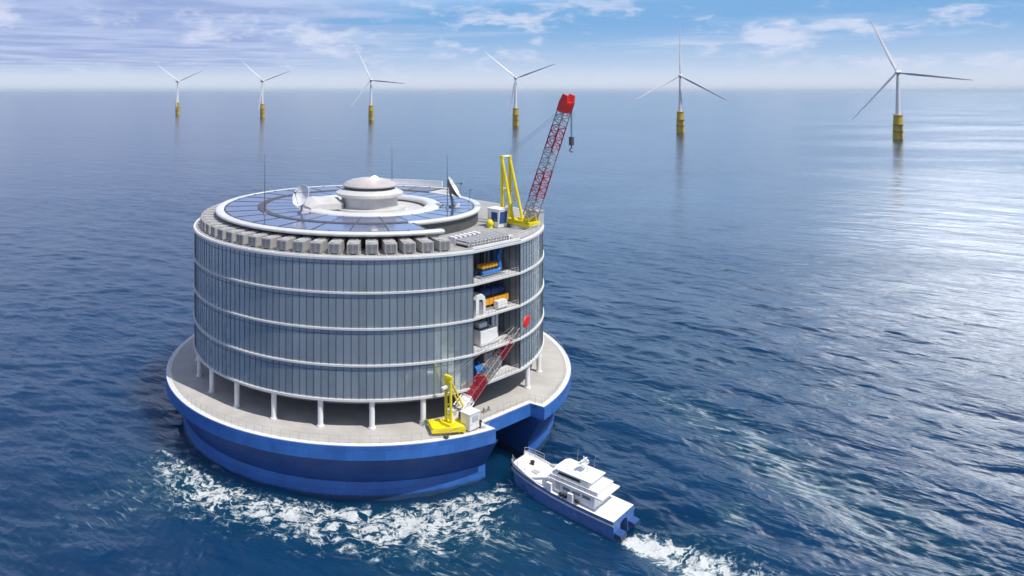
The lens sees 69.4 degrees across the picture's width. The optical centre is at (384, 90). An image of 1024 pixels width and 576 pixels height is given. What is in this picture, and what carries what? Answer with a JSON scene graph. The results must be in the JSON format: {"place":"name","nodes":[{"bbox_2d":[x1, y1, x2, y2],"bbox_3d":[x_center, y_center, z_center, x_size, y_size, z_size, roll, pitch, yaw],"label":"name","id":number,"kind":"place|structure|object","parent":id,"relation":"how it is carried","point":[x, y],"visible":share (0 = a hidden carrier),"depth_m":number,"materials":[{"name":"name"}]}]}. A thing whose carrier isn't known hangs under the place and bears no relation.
{"place":"outdoors","nodes":[
{"label":"outdoors","id":0,"kind":"place"},
{"bbox_2d":[0,91,1023,575],"bbox_3d":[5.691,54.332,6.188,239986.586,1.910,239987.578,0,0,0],"label":"water","id":1,"kind":"structure","parent":0,"point":[784,329],"depth_m":166.82,"materials":[{"name":"blue liquid"}]},
{"bbox_2d":[158,65,200,113],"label":"wind turbine","id":2,"kind":"object","parent":1,"relation":"in","point":[177,110],"visible":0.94,"depth_m":1662.75,"materials":[{"name":"grey metal"}]},
{"bbox_2d":[243,62,288,116],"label":"wind turbine","id":3,"kind":"object","parent":1,"relation":"in","point":[262,109],"visible":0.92,"depth_m":1495.28,"materials":[{"name":"grey metal"}]},
{"bbox_2d":[166,329,570,500],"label":"floating platform","id":4,"kind":"structure","parent":1,"relation":"on","point":[399,452],"depth_m":99.94,"materials":[{"name":"blue paint"}]},
{"bbox_2d":[193,176,543,429],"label":"round building","id":5,"kind":"structure","parent":4,"relation":"on","point":[371,330],"depth_m":101.68,"materials":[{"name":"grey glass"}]},
{"bbox_2d":[201,212,215,214],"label":"cooling unit","id":6,"kind":"object","parent":5,"relation":"on","point":[209,213],"visible":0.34,"depth_m":123.36,"materials":[{"name":"grey metal"}]},
{"bbox_2d":[201,215,217,217],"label":"cooling unit","id":7,"kind":"object","parent":5,"relation":"on","point":[203,216],"visible":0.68,"depth_m":120.83,"materials":[{"name":"grey metal"}]},
{"bbox_2d":[201,217,220,226],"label":"cooling unit","id":8,"kind":"object","parent":5,"relation":"on","point":[209,218],"visible":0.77,"depth_m":118.53,"materials":[{"name":"grey metal"}]},
{"bbox_2d":[202,219,224,231],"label":"cooling unit","id":9,"kind":"object","parent":5,"relation":"on","point":[208,221],"visible":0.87,"depth_m":116.17,"materials":[{"name":"grey metal"}]},
{"bbox_2d":[206,221,232,234],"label":"cooling unit","id":10,"kind":"object","parent":5,"relation":"on","point":[208,227],"visible":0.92,"depth_m":114.07,"materials":[{"name":"grey metal"}]},
{"bbox_2d":[211,224,237,236],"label":"cooling unit","id":11,"kind":"object","parent":5,"relation":"on","point":[214,230],"visible":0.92,"depth_m":111.67,"materials":[{"name":"grey metal"}]},
{"bbox_2d":[218,226,244,239],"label":"cooling unit","id":12,"kind":"object","parent":5,"relation":"on","point":[222,233],"visible":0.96,"depth_m":109.62,"materials":[{"name":"grey metal"}]},
{"bbox_2d":[226,228,253,242],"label":"cooling unit","id":13,"kind":"object","parent":5,"relation":"on","point":[231,235],"visible":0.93,"depth_m":107.70,"materials":[{"name":"grey metal"}]},
{"bbox_2d":[236,230,263,244],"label":"cooling unit","id":14,"kind":"object","parent":5,"relation":"on","point":[242,238],"visible":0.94,"depth_m":105.92,"materials":[{"name":"grey metal"}]},
{"bbox_2d":[248,232,274,247],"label":"cooling unit","id":15,"kind":"object","parent":5,"relation":"on","point":[254,240],"visible":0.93,"depth_m":104.39,"materials":[{"name":"grey metal"}]},
{"bbox_2d":[263,180,265,214],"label":"antenna mast","id":16,"kind":"object","parent":5,"relation":"on","point":[264,213],"visible":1,"depth_m":117.31,"materials":[{"name":"grey metal"}]},
{"bbox_2d":[261,233,286,249],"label":"cooling unit","id":17,"kind":"object","parent":5,"relation":"on","point":[269,242],"visible":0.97,"depth_m":103.06,"materials":[{"name":"grey metal"}]},
{"bbox_2d":[276,235,300,250],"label":"cooling unit","id":18,"kind":"object","parent":5,"relation":"on","point":[284,243],"visible":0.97,"depth_m":101.90,"materials":[{"name":"grey metal"}]},
{"bbox_2d":[292,185,308,212],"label":"satellite dish","id":19,"kind":"object","parent":5,"relation":"on","point":[300,195],"visible":1,"depth_m":118.96,"materials":[{"name":"white paint"}]},
{"bbox_2d":[292,236,314,252],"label":"cooling unit","id":20,"kind":"object","parent":5,"relation":"on","point":[301,244],"visible":0.98,"depth_m":100.95,"materials":[{"name":"grey metal"}]},
{"bbox_2d":[310,237,329,253],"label":"cooling unit","id":21,"kind":"object","parent":5,"relation":"on","point":[319,245],"visible":0.98,"depth_m":100.13,"materials":[{"name":"grey metal"}]},
{"bbox_2d":[328,238,345,254],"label":"cooling unit","id":22,"kind":"object","parent":5,"relation":"on","point":[337,246],"visible":1,"depth_m":99.52,"materials":[{"name":"grey metal"}]},
{"bbox_2d":[347,238,361,254],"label":"cooling unit","id":23,"kind":"object","parent":5,"relation":"on","point":[354,245],"visible":1,"depth_m":99.18,"materials":[{"name":"grey metal"}]},
{"bbox_2d":[366,238,377,254],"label":"cooling unit","id":24,"kind":"object","parent":5,"relation":"on","point":[371,245],"visible":1,"depth_m":99.11,"materials":[{"name":"grey metal"}]},
{"bbox_2d":[381,238,396,254],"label":"cooling unit","id":25,"kind":"object","parent":5,"relation":"on","point":[388,245],"visible":1,"depth_m":99.39,"materials":[{"name":"grey metal"}]},
{"bbox_2d":[397,237,415,253],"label":"cooling unit","id":26,"kind":"object","parent":5,"relation":"on","point":[405,245],"visible":1,"depth_m":99.92,"materials":[{"name":"grey metal"}]},
{"bbox_2d":[413,236,433,252],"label":"cooling unit","id":27,"kind":"object","parent":5,"relation":"on","point":[424,244],"visible":0.98,"depth_m":100.67,"materials":[{"name":"grey metal"}]},
{"bbox_2d":[428,235,450,251],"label":"cooling unit","id":28,"kind":"object","parent":5,"relation":"on","point":[441,243],"visible":0.98,"depth_m":101.59,"materials":[{"name":"grey metal"}]},
{"bbox_2d":[446,163,448,208],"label":"antenna mast","id":29,"kind":"object","parent":5,"relation":"on","point":[447,207],"visible":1,"depth_m":123.05,"materials":[{"name":"grey metal"}]},
{"bbox_2d":[448,236,457,243],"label":"roof vent","id":30,"kind":"object","parent":5,"relation":"on","point":[453,239],"visible":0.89,"depth_m":106.38,"materials":[{"name":"white metal"}]},
{"bbox_2d":[448,177,462,207],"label":"satellite dish","id":31,"kind":"object","parent":5,"relation":"on","point":[453,189],"visible":0.99,"depth_m":124.48,"materials":[{"name":"white paint"}]},
{"bbox_2d":[474,292,485,316],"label":"exhaust duct","id":32,"kind":"object","parent":5,"relation":"on","point":[479,302],"visible":0.74,"depth_m":103.96,"materials":[{"name":"white metal"}]},
{"bbox_2d":[474,361,487,377],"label":"pump","id":33,"kind":"object","parent":5,"relation":"on","point":[478,365],"visible":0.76,"depth_m":104.45,"materials":[{"name":"blue metal"}]},
{"bbox_2d":[455,232,507,247],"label":"pipe rack","id":34,"kind":"object","parent":5,"relation":"on","point":[468,242],"visible":0.91,"depth_m":106.01,"materials":[{"name":"grey metal"}]},
{"bbox_2d":[474,314,497,347],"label":"transformer","id":35,"kind":"object","parent":5,"relation":"in","point":[484,332],"visible":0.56,"depth_m":105.95,"materials":[{"name":"white paint"}]},
{"bbox_2d":[476,347,500,370],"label":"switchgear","id":36,"kind":"object","parent":5,"relation":"on","point":[483,357],"visible":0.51,"depth_m":107.83,"materials":[{"name":"grey metal"}]},
{"bbox_2d":[484,349,500,369],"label":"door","id":37,"kind":"structure","parent":36,"relation":"in","point":[486,356],"depth_m":107.97,"materials":[{"name":"grey metal"}]},
{"bbox_2d":[474,247,504,278],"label":"pump skid","id":38,"kind":"object","parent":5,"relation":"on","point":[487,268],"visible":0.83,"depth_m":106.84,"materials":[{"name":"blue metal"}]},
{"bbox_2d":[487,219,493,227],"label":"gas bottle","id":39,"kind":"object","parent":5,"relation":"on","point":[490,223],"visible":1,"depth_m":118.60,"materials":[{"name":"yellow metal"}]},
{"bbox_2d":[475,283,509,310],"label":"gas turbine","id":40,"kind":"object","parent":5,"relation":"on","point":[492,293],"visible":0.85,"depth_m":107.66,"materials":[{"name":"blue metal"}]},
{"bbox_2d":[493,298,506,309],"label":"white cabinet","id":41,"kind":"object","parent":5,"relation":"on","point":[503,301],"visible":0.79,"depth_m":106.85,"materials":[{"name":"metal"}]},
{"bbox_2d":[486,94,574,228],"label":"roof crane","id":42,"kind":"object","parent":5,"relation":"on","point":[501,216],"visible":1,"depth_m":118.08,"materials":[{"name":"red metal"}]},
{"bbox_2d":[427,315,530,438],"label":"deck crane","id":43,"kind":"object","parent":4,"relation":"on","point":[467,411],"visible":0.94,"depth_m":98.87,"materials":[{"name":"red metal"}]},
{"bbox_2d":[481,406,490,412],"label":"bollard","id":44,"kind":"object","parent":4,"relation":"on","point":[486,410],"visible":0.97,"depth_m":103.49,"materials":[{"name":"grey metal"}]},
{"bbox_2d":[350,50,404,119],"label":"wind turbine","id":45,"kind":"object","parent":1,"relation":"in","point":[371,114],"visible":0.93,"depth_m":1335.09,"materials":[{"name":"grey metal"}]},
{"bbox_2d":[485,52,553,125],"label":"wind turbine","id":46,"kind":"object","parent":1,"relation":"in","point":[515,121],"visible":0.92,"depth_m":1126.00,"materials":[{"name":"grey metal"}]},
{"bbox_2d":[510,447,640,540],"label":"catamaran boat","id":47,"kind":"object","parent":1,"relation":"on","point":[581,491],"visible":0.99,"depth_m":92.52,"materials":[{"name":"blue paint"}]},
{"bbox_2d":[635,30,725,132],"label":"wind turbine","id":48,"kind":"object","parent":1,"relation":"in","point":[680,125],"visible":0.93,"depth_m":941.91,"materials":[{"name":"grey metal"}]},
{"bbox_2d":[852,18,968,139],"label":"wind turbine","id":49,"kind":"object","parent":1,"relation":"in","point":[897,124],"visible":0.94,"depth_m":810.89,"materials":[{"name":"grey metal"}]},
{"bbox_2d":[0,0,1023,90],"label":"sky","id":50,"kind":"structure","parent":0,"point":[46,45],"materials":[{"name":"blue"}]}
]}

